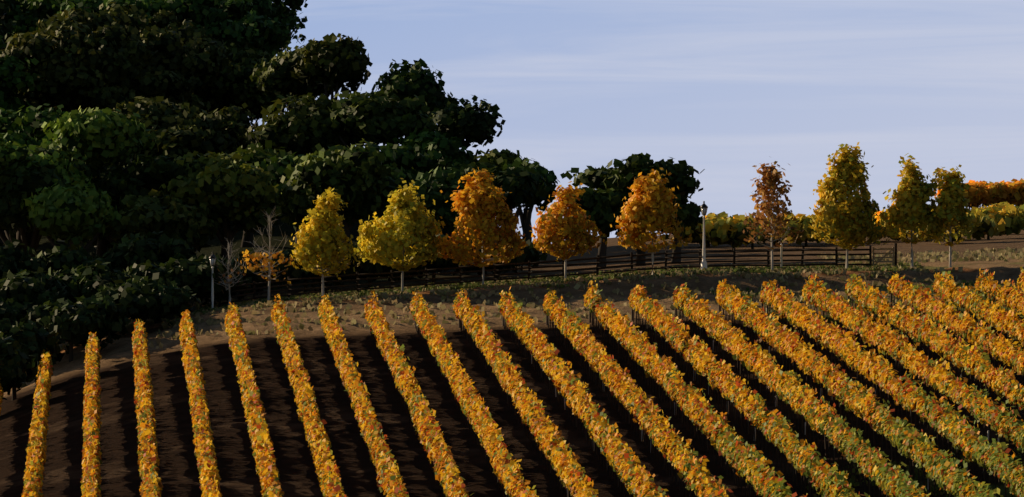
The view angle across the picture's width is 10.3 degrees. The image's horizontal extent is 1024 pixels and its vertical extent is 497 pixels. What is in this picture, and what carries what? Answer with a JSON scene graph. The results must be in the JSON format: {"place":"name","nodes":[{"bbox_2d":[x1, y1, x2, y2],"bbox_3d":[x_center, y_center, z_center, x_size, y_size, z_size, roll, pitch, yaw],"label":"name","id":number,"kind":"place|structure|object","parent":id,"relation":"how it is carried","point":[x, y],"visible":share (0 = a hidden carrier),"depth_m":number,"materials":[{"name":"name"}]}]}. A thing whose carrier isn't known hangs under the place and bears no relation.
{"place":"outdoors","nodes":[
{"label":"outdoors","id":0,"kind":"place"},
{"bbox_2d":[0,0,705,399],"bbox_3d":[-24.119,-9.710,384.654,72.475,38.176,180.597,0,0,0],"label":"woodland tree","id":1,"kind":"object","parent":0,"point":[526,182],"depth_m":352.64,"materials":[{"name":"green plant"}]},
{"bbox_2d":[0,0,698,391],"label":"tree leaves","id":2,"kind":"object","parent":1,"relation":"attached to","point":[356,158],"visible":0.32,"depth_m":353.23,"materials":[{"name":"green plant"}]},
{"bbox_2d":[0,147,1023,496],"bbox_3d":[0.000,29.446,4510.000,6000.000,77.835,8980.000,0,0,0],"label":"ground","id":3,"kind":"structure","parent":0,"point":[178,471],"depth_m":277.63,"materials":[{"name":"soil"}]},
{"bbox_2d":[209,252,216,307],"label":"lamp post","id":4,"kind":"object","parent":3,"relation":"on","point":[212,259],"visible":0.92,"depth_m":328.93,"materials":[{"name":"grey metal"}]},
{"bbox_2d":[41,275,1023,496],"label":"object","id":5,"kind":"object","parent":3,"relation":"on","point":[506,396],"visible":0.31,"depth_m":264.04,"materials":[{"name":"brown plant"}]},
{"bbox_2d":[218,246,871,306],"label":"fence post and rail","id":6,"kind":"object","parent":3,"relation":"on","point":[529,263],"visible":0.97,"depth_m":332.03,"materials":[{"name":"brown wood"}]},
{"bbox_2d":[148,247,1023,496],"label":"grass tufts","id":7,"kind":"object","parent":3,"relation":"on","point":[548,282],"visible":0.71,"depth_m":326.74,"materials":[{"name":"green plant"}]},
{"bbox_2d":[374,308,998,496],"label":"vine grow tubes","id":8,"kind":"object","parent":3,"relation":"on","point":[728,409],"visible":0.24,"depth_m":261.50,"materials":[{"name":"white paint"}]},
{"bbox_2d":[700,201,707,268],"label":"lamp post","id":9,"kind":"object","parent":3,"relation":"on","point":[703,207],"visible":1,"depth_m":332.19,"materials":[{"name":"metal"}]},
{"bbox_2d":[780,243,782,266],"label":"white marker post","id":10,"kind":"object","parent":3,"relation":"on","point":[781,255],"visible":1,"depth_m":332.29,"materials":[{"name":"white paint"}]},
{"bbox_2d":[873,243,896,265],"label":"fence gate","id":11,"kind":"structure","parent":3,"relation":"on","point":[894,254],"depth_m":333.17,"materials":[{"name":"brown wood"}]},
{"bbox_2d":[248,0,1023,242],"label":"sky","id":12,"kind":"structure","parent":0,"point":[725,88],"materials":[{"name":"blue"}]},
{"bbox_2d":[682,186,1023,241],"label":"vineyard","id":13,"kind":"object","parent":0,"point":[986,226],"visible":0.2,"depth_m":412.16,"materials":[{"name":"plant"}]}
]}

